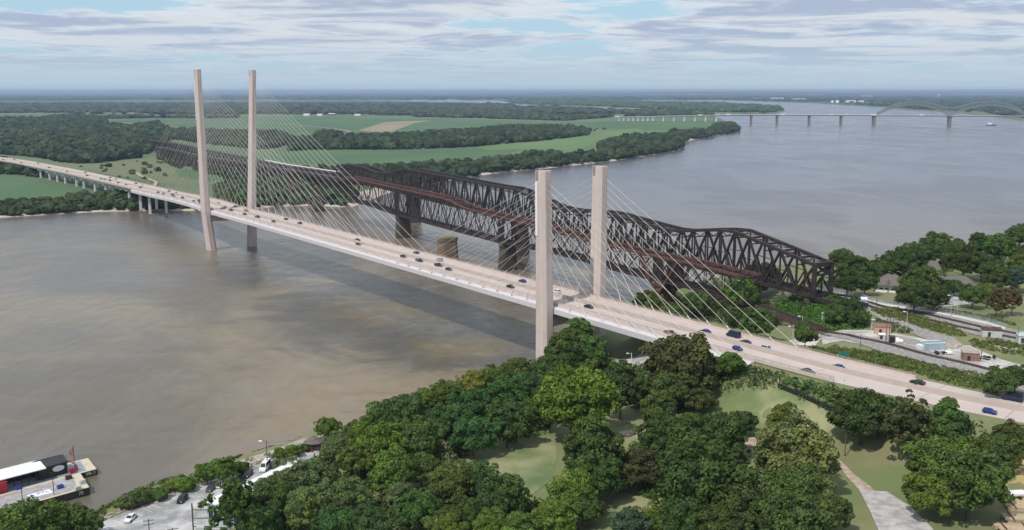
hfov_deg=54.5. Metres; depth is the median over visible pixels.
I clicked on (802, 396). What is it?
thicket
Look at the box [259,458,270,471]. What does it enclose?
passenger van
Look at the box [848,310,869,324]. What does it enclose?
tree
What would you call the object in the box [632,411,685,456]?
tree
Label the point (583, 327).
tree
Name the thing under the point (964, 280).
house
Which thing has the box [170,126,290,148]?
woodland
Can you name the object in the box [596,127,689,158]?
woodland
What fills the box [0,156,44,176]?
woodland
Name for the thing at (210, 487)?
sedan car
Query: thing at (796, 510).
tree
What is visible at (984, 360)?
wire fence
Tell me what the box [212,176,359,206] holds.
woodland
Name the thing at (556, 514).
tree
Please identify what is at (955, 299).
house court
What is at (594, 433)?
tree
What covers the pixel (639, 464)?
tree
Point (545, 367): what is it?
tree
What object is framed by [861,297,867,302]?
shed
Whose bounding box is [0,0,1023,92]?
sky
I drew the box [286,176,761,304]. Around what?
rusty truss bridge
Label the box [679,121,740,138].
woodland
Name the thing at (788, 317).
plate girder trestle
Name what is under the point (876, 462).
ground
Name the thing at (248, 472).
suv car
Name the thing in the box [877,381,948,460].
tree
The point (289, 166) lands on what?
railway trestle
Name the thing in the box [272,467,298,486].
tree
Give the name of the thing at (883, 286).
house
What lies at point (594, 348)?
tree
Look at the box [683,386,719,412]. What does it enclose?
tree
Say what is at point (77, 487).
deck machine
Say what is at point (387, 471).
tree
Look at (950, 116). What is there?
arched truss bridge
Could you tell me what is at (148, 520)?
utility pole
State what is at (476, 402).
tree
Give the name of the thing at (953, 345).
rocks
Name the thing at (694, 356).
tree
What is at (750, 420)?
tree
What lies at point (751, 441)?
dirt patch
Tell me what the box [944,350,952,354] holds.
tank
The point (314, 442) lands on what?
gazebo
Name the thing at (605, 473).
tree
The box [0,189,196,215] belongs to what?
woodland
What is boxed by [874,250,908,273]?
tree
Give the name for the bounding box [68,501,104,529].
tree
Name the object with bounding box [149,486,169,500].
shrub
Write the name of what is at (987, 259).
tree
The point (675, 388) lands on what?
tree
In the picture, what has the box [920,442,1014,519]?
tree
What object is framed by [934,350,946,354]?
scrap pile
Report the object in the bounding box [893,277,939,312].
tree
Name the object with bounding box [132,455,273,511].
railing
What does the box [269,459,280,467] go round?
pickup truck
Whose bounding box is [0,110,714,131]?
distant woods
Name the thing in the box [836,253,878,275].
tree
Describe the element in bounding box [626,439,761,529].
thicket
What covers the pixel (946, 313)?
fence
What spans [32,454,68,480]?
dark shed
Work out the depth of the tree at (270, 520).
254.45 m
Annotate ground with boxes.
[0,100,740,217]
[98,242,1023,529]
[127,97,1023,120]
[499,100,784,113]
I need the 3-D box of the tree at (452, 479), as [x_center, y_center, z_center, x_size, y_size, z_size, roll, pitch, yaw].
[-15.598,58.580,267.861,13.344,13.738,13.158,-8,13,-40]
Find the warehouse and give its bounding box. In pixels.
[207,459,298,527]
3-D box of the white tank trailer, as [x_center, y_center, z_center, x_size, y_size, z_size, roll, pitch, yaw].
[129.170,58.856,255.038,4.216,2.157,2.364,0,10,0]
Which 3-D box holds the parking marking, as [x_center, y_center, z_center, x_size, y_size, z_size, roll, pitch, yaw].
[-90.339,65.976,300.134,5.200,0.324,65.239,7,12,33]
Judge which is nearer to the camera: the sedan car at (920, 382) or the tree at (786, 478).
the tree at (786, 478)
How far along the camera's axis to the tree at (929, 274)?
468.38 m
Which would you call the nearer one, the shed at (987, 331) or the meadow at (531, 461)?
the meadow at (531, 461)
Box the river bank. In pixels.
[235,434,340,461]
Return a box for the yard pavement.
[615,352,649,370]
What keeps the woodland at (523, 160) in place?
on the floodplain ground at (90, 189)
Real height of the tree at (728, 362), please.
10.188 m
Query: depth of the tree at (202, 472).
296.76 m
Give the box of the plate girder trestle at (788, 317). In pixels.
[755,304,829,333]
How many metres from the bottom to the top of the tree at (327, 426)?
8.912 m
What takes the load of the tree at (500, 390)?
on the ground at (876, 462)
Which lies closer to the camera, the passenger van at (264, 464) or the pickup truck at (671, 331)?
the passenger van at (264, 464)
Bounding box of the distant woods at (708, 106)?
[507,99,784,112]
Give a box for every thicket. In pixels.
[96,472,200,521]
[245,444,300,463]
[278,483,579,529]
[312,355,613,495]
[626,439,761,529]
[630,358,719,410]
[650,292,779,333]
[716,362,839,400]
[771,289,871,330]
[793,388,835,409]
[808,344,998,393]
[817,244,1023,289]
[869,317,913,332]
[871,306,966,336]
[886,400,1023,446]
[893,299,1016,325]
[968,337,1023,355]
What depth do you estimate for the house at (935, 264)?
528.25 m
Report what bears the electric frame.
on the ground at (876, 462)
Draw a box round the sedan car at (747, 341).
[739,339,751,343]
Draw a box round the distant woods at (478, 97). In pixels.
[0,95,1023,99]
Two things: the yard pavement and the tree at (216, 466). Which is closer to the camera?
the tree at (216, 466)
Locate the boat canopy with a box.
[0,461,45,490]
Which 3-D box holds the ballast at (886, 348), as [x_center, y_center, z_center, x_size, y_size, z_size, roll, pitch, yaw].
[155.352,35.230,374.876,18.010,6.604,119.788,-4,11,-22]
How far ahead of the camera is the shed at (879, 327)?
416.33 m
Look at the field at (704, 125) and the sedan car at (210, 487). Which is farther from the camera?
the field at (704, 125)
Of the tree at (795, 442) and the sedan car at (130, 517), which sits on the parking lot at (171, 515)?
the sedan car at (130, 517)
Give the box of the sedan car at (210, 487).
[205,484,214,491]
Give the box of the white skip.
[916,344,923,349]
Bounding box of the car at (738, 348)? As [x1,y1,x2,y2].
[732,345,742,350]
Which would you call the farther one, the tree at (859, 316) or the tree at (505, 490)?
the tree at (859, 316)
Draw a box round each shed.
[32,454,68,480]
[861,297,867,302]
[873,323,891,333]
[961,349,980,361]
[980,326,1002,337]
[1016,332,1023,342]
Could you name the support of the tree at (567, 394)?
on the ground at (876, 462)
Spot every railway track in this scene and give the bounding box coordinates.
[819,330,990,369]
[820,289,1015,333]
[834,298,1015,338]
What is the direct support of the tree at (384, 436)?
on the ground at (876, 462)
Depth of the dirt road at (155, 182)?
1344.81 m
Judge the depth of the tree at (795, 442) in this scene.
256.61 m
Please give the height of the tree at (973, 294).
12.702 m
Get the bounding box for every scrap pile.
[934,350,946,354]
[980,355,995,359]
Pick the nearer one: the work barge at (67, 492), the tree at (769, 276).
the work barge at (67, 492)
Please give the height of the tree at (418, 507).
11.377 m
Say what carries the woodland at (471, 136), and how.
on the floodplain ground at (90, 189)
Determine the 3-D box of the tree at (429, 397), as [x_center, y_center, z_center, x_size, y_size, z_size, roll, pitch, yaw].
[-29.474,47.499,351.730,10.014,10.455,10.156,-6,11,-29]
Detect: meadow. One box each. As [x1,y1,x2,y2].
[455,433,556,494]
[598,493,652,529]
[614,419,643,449]
[711,384,833,431]
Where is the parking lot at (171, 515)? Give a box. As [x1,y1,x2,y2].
[98,451,318,529]
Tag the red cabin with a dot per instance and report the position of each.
(3, 486)
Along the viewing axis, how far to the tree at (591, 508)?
246.53 m
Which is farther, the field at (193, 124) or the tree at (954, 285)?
the field at (193, 124)
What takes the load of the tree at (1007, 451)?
on the ground at (876, 462)
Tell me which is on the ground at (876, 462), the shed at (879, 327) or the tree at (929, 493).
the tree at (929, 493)
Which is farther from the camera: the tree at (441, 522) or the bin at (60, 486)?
the bin at (60, 486)
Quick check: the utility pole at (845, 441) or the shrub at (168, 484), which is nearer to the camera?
the utility pole at (845, 441)
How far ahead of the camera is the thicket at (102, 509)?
296.50 m
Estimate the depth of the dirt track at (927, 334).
415.63 m
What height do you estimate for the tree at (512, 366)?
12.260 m
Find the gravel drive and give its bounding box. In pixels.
[859,489,932,529]
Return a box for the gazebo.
[304,435,322,451]
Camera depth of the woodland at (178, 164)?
1444.92 m
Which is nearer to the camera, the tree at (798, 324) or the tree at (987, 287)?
the tree at (798, 324)
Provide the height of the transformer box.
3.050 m
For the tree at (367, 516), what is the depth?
243.42 m
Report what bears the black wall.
on the ground at (876, 462)
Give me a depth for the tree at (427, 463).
278.27 m
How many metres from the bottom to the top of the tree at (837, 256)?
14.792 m
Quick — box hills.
[0,92,1023,95]
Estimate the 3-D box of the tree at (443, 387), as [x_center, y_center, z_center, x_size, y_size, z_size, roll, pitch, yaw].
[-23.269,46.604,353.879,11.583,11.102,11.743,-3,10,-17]
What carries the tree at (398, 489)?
on the ground at (876, 462)
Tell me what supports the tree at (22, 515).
on the ground at (876, 462)
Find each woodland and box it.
[0,115,172,163]
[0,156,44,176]
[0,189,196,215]
[79,160,167,178]
[156,156,259,179]
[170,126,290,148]
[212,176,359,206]
[285,123,591,150]
[302,142,678,184]
[313,128,343,136]
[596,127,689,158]
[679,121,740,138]
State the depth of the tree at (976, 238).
615.25 m
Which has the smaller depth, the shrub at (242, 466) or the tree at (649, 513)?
the tree at (649, 513)
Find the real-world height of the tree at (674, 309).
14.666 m
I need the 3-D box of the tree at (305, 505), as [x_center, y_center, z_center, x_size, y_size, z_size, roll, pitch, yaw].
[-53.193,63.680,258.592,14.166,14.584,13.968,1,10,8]
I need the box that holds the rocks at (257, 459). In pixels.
[246,435,337,466]
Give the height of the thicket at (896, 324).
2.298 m
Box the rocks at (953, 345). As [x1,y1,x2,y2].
[942,341,962,348]
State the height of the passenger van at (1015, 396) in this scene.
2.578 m
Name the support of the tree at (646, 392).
on the ground at (876, 462)
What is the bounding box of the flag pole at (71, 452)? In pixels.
[68,447,74,467]
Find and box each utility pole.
[143,519,153,529]
[842,426,846,455]
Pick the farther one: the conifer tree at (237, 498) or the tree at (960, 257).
the tree at (960, 257)
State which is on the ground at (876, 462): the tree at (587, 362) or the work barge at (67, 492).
the tree at (587, 362)
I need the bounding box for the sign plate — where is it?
[27,489,51,497]
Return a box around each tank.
[895,339,902,342]
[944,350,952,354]
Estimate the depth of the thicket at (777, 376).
329.79 m
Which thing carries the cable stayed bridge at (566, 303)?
on the river
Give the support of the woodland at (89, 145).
on the floodplain ground at (90, 189)
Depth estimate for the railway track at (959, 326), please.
423.94 m
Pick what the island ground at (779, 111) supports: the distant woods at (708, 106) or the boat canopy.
the distant woods at (708, 106)
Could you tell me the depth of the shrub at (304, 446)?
325.85 m
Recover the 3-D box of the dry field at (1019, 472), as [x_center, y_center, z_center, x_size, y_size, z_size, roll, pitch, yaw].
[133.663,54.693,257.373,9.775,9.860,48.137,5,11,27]
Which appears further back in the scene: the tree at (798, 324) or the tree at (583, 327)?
the tree at (798, 324)
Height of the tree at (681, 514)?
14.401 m
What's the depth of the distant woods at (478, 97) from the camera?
16404.43 m
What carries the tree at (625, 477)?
on the ground at (876, 462)
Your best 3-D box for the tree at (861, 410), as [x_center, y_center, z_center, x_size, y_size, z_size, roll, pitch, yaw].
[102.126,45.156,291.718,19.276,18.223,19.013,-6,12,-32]
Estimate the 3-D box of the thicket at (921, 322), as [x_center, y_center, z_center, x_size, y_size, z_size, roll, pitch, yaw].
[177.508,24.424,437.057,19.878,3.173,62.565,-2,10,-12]
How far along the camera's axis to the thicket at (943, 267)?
569.14 m
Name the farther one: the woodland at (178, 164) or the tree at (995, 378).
the woodland at (178, 164)
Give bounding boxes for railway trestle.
[151,140,338,185]
[154,146,355,197]
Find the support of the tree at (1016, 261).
on the ground at (876, 462)
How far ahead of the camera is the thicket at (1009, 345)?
390.95 m
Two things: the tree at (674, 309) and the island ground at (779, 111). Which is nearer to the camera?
the tree at (674, 309)
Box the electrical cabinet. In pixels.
[878,333,885,338]
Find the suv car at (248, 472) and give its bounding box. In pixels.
[242,468,252,477]
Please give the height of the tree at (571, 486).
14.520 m
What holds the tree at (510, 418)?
on the ground at (876, 462)
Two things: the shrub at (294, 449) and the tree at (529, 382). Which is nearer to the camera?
the shrub at (294, 449)
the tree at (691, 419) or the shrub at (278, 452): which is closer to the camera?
the tree at (691, 419)
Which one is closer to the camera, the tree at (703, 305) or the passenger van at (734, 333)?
the passenger van at (734, 333)
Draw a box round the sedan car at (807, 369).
[800,368,814,372]
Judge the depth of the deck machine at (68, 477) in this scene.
317.79 m
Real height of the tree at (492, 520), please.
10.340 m
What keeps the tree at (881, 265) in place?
on the ground at (876, 462)
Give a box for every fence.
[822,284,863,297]
[865,295,1005,328]
[950,350,1018,366]
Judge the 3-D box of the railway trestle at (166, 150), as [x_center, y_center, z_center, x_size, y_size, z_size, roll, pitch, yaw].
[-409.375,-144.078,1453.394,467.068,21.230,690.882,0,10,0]
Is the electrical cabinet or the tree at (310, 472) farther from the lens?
the electrical cabinet
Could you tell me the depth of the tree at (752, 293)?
494.82 m
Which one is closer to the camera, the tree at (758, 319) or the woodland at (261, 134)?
the tree at (758, 319)
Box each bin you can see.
[56,484,63,489]
[68,468,75,472]
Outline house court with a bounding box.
[924,295,971,306]
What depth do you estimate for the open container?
385.24 m
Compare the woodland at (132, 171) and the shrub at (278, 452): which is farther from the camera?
the woodland at (132, 171)
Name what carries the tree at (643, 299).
on the ground at (876, 462)
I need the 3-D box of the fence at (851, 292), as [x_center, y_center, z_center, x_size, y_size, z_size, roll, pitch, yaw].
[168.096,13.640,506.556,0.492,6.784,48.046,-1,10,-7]
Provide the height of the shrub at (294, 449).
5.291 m
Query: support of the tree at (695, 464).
on the ground at (876, 462)
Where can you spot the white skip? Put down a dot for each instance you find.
(920, 346)
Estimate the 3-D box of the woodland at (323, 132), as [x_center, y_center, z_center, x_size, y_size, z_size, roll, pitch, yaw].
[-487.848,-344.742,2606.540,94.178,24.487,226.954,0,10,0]
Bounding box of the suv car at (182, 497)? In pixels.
[175,493,188,502]
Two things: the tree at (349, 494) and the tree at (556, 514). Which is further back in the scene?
the tree at (349, 494)
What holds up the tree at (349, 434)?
on the ground at (876, 462)
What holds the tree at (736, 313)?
on the ground at (876, 462)
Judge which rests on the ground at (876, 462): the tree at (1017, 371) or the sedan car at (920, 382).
the tree at (1017, 371)
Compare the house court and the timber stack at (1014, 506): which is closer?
the timber stack at (1014, 506)
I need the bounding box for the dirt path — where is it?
[838,460,873,490]
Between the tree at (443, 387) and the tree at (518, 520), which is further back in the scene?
the tree at (443, 387)
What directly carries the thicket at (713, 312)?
on the ground at (876, 462)
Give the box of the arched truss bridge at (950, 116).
[612,101,1023,124]
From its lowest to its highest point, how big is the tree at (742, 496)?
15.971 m
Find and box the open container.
[920,340,945,349]
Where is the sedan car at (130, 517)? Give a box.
[123,513,137,521]
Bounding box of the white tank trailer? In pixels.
[1009,490,1023,499]
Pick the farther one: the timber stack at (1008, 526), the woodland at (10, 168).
the woodland at (10, 168)
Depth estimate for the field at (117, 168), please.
1509.29 m
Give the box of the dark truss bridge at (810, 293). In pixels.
[336,164,867,307]
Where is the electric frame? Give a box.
[191,503,210,529]
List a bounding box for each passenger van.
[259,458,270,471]
[726,329,740,337]
[1000,391,1023,401]
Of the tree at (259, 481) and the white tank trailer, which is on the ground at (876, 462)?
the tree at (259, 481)
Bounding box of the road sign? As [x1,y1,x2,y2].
[837,351,848,358]
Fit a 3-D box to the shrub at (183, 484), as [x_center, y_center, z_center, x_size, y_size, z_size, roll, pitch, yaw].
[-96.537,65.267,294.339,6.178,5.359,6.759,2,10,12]
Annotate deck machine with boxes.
[65,474,71,479]
[74,485,81,490]
[79,479,85,484]
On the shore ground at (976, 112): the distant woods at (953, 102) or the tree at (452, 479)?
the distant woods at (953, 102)
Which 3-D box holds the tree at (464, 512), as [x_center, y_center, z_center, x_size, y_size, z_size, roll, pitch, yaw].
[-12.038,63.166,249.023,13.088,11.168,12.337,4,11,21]
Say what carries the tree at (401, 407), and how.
on the ground at (876, 462)
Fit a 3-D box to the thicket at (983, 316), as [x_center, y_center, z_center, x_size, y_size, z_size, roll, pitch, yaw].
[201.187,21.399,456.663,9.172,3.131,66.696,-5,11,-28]
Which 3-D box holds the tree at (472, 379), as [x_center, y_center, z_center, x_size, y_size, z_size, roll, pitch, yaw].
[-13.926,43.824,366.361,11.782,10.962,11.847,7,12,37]
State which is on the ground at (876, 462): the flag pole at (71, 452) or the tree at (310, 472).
the tree at (310, 472)
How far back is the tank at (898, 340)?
395.69 m
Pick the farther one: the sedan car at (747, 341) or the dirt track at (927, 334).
the dirt track at (927, 334)
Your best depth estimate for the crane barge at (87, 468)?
325.30 m
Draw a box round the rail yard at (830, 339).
[822,330,1023,368]
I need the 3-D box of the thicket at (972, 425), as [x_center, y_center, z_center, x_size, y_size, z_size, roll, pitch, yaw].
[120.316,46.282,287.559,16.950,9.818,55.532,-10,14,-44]
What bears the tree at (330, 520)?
on the ground at (876, 462)
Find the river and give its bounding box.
[0,99,1023,510]
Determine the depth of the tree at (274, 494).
265.89 m
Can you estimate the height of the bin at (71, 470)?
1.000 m
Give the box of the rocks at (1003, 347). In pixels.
[988,344,1017,351]
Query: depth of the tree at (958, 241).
575.08 m
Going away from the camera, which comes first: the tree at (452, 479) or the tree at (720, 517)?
the tree at (720, 517)
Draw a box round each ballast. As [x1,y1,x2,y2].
[823,290,1023,344]
[827,331,1023,389]
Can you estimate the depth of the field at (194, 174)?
1419.29 m
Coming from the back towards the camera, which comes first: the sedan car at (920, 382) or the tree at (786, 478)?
the sedan car at (920, 382)
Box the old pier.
[437,236,458,260]
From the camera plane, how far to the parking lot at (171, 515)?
278.56 m
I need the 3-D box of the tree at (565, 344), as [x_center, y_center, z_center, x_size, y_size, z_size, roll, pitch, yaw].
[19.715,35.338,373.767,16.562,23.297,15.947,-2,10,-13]
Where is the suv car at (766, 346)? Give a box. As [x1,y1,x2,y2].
[760,344,770,348]
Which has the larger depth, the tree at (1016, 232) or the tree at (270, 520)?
the tree at (1016, 232)
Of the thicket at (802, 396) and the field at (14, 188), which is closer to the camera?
the thicket at (802, 396)
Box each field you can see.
[0,175,92,199]
[83,159,220,186]
[109,118,257,129]
[176,168,247,181]
[257,117,715,135]
[271,148,515,163]
[359,121,426,131]
[479,129,668,149]
[637,121,728,130]
[1006,448,1023,501]
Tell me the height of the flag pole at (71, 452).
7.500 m
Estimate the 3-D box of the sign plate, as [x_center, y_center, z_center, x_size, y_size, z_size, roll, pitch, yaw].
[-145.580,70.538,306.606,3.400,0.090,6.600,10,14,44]
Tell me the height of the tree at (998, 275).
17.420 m
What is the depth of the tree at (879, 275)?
521.32 m
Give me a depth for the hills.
26423.74 m
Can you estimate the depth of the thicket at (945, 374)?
349.60 m
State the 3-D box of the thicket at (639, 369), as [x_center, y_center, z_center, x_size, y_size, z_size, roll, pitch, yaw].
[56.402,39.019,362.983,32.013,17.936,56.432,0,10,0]
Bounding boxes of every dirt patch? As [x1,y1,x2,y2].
[618,429,645,437]
[744,437,758,446]
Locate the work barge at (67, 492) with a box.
[0,473,89,510]
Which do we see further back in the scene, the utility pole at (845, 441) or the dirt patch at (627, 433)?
the dirt patch at (627, 433)
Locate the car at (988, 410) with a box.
[982,407,997,414]
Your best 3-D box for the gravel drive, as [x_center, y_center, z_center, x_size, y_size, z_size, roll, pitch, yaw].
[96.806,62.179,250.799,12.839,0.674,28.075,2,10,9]
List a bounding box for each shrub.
[116,494,137,508]
[129,489,151,503]
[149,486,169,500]
[163,479,175,489]
[173,476,196,491]
[234,461,249,471]
[272,447,287,457]
[284,444,302,456]
[300,443,311,450]
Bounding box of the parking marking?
[113,457,279,523]
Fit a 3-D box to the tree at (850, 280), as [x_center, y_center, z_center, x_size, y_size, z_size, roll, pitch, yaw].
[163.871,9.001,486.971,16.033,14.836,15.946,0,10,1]
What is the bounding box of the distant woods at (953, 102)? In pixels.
[0,98,1023,117]
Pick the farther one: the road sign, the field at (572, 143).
the field at (572, 143)
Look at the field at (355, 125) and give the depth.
3691.62 m
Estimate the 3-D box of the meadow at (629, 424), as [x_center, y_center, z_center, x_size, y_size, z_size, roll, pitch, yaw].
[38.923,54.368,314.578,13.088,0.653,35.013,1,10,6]
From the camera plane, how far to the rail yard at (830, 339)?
391.01 m
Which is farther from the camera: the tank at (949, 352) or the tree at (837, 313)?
the tree at (837, 313)
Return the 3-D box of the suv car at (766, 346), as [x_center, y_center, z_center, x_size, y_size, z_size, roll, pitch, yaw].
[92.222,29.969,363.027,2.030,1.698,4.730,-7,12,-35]
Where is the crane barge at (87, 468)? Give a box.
[0,458,97,494]
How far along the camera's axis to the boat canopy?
315.17 m
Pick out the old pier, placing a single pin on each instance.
(452, 252)
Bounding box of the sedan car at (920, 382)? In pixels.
[909,379,925,384]
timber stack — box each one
[992,521,1023,529]
[1000,512,1023,523]
[1003,501,1023,511]
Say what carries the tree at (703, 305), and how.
on the ground at (876, 462)
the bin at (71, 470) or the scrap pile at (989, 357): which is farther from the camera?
the scrap pile at (989, 357)
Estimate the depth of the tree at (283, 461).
299.55 m
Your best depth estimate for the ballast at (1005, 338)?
431.31 m
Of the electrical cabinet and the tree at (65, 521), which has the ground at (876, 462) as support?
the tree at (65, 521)
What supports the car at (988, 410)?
on the cable stayed bridge at (566, 303)
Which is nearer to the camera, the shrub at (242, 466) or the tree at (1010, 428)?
the tree at (1010, 428)
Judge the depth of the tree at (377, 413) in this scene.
326.67 m
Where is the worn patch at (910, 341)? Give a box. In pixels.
[877,334,921,344]
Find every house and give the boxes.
[875,274,899,292]
[927,260,943,277]
[942,275,977,294]
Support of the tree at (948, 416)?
on the ground at (876, 462)
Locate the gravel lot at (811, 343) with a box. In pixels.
[789,333,826,345]
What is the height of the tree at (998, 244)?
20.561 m
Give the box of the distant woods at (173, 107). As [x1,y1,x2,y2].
[0,101,690,113]
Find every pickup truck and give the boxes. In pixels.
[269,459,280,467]
[663,330,676,334]
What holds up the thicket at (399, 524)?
on the ground at (876, 462)
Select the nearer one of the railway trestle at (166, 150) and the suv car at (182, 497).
the suv car at (182, 497)
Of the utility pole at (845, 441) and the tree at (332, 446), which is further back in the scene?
the tree at (332, 446)
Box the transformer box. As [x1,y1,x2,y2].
[888,335,895,342]
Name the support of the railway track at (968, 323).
on the ballast at (1005, 338)
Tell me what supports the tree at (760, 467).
on the ground at (876, 462)
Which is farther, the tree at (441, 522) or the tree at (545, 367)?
the tree at (545, 367)
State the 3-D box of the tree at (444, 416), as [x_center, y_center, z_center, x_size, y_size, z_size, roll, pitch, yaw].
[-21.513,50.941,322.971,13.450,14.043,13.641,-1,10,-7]
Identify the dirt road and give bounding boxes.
[136,172,157,185]
[241,121,350,134]
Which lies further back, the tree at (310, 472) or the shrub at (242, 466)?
the shrub at (242, 466)
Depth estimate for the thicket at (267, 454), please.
320.56 m
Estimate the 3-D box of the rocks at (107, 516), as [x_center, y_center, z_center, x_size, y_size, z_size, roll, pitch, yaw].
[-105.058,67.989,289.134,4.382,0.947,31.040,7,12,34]
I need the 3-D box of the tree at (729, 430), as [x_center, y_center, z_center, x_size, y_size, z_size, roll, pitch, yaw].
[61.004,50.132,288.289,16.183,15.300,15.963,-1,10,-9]
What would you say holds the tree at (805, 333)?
on the ground at (876, 462)
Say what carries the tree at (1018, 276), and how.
on the ground at (876, 462)
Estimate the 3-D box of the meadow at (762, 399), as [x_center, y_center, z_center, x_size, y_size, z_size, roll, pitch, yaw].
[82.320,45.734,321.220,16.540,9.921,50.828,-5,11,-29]
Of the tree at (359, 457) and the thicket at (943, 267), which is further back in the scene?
the thicket at (943, 267)
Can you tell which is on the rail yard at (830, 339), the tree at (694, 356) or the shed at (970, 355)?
the shed at (970, 355)
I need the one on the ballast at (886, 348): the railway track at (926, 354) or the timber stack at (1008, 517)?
the railway track at (926, 354)
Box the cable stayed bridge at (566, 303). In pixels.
[0,69,1023,423]
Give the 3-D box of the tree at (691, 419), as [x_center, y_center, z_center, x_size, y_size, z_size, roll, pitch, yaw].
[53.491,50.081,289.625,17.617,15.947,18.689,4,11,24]
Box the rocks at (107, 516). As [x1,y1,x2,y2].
[104,482,196,518]
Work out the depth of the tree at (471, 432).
296.65 m
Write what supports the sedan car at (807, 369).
on the cable stayed bridge at (566, 303)
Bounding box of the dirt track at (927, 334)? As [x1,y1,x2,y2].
[867,309,959,342]
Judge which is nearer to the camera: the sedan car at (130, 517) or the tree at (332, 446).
the sedan car at (130, 517)
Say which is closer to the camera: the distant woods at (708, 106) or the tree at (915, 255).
the tree at (915, 255)
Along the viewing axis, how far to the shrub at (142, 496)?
284.05 m
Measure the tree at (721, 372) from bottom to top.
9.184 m
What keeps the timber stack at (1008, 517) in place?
on the ground at (876, 462)
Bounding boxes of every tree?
[0,496,61,529]
[33,498,83,529]
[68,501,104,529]
[194,462,215,483]
[197,455,263,529]
[206,455,236,479]
[237,502,283,529]
[249,475,275,489]
[252,475,299,516]
[272,453,297,469]
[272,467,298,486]
[283,458,330,488]
[284,484,333,529]
[309,504,352,529]
[313,416,343,436]
[318,475,371,515]
[319,433,352,457]
[335,437,378,476]
[341,416,375,439]
[342,498,390,529]
[350,421,407,462]
[361,399,395,426]
[367,447,417,492]
[381,391,426,422]
[383,481,420,510]
[394,414,444,455]
[394,490,444,529]
[407,451,438,487]
[417,384,439,408]
[424,509,459,529]
[426,402,461,440]
[427,459,479,497]
[433,379,463,404]
[442,409,500,457]
[443,493,488,529]
[446,387,498,417]
[448,442,469,456]
[455,368,487,389]
[467,459,498,496]
[472,505,506,529]
[475,470,529,514]
[482,363,508,386]
[483,379,531,405]
[483,398,537,446]
[500,357,531,377]
[500,510,543,529]
[508,370,543,396]
[518,397,542,421]
[528,353,574,377]
[531,363,620,427]
[531,497,580,529]
[543,327,586,368]
[545,467,605,505]
[562,412,625,469]
[566,317,596,343]
[569,452,624,498]
[571,493,605,527]
[573,355,602,376]
[580,335,611,369]
[598,359,644,419]
[609,505,654,529]
[619,465,636,494]
[620,446,659,488]
[632,290,663,310]
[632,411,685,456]
[637,375,656,401]
[638,331,720,400]
[639,389,676,424]
[641,500,667,529]
[649,426,760,507]
[651,366,701,412]
[657,487,716,529]
[663,306,689,318]
[667,412,709,443]
[680,290,712,317]
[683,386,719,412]
[697,501,758,529]
[698,410,748,452]
[707,471,768,525]
[710,357,723,374]
[716,351,744,374]
[720,277,759,307]
[722,306,745,327]
[738,306,780,335]
[739,411,758,431]
[745,262,781,292]
[748,480,834,529]
[753,408,841,486]
[753,451,768,476]
[761,463,836,502]
[766,401,799,430]
[794,325,818,346]
[795,321,808,328]
[811,492,855,529]
[822,303,849,326]
[825,387,897,445]
[828,248,853,267]
[833,268,866,294]
[834,295,865,314]
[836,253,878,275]
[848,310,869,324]
[855,271,879,294]
[869,267,883,277]
[870,260,888,274]
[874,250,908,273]
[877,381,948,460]
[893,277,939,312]
[895,245,925,269]
[896,263,949,303]
[900,434,975,479]
[901,463,958,519]
[903,237,936,263]
[919,231,955,260]
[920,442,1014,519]
[926,396,971,440]
[928,284,952,310]
[936,238,965,256]
[938,244,984,275]
[946,279,963,295]
[957,283,989,308]
[967,232,984,252]
[968,251,998,281]
[971,432,1023,467]
[976,283,997,301]
[980,260,1012,287]
[980,365,1019,395]
[981,233,1019,259]
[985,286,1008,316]
[991,418,1023,449]
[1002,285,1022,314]
[1004,223,1023,245]
[1004,364,1023,391]
[1006,253,1023,268]
[1008,267,1023,291]
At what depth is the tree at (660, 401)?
311.28 m
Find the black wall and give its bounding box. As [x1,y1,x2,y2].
[777,383,831,410]
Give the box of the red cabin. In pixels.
[0,480,7,493]
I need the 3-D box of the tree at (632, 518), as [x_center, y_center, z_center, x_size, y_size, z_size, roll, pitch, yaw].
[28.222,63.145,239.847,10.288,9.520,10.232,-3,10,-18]
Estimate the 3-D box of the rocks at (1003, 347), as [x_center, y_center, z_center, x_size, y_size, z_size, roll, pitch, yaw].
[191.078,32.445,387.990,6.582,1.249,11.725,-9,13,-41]
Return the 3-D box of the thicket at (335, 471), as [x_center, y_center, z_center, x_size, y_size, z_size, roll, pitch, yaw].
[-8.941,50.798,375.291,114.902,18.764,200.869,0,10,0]
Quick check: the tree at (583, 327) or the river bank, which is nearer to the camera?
the river bank

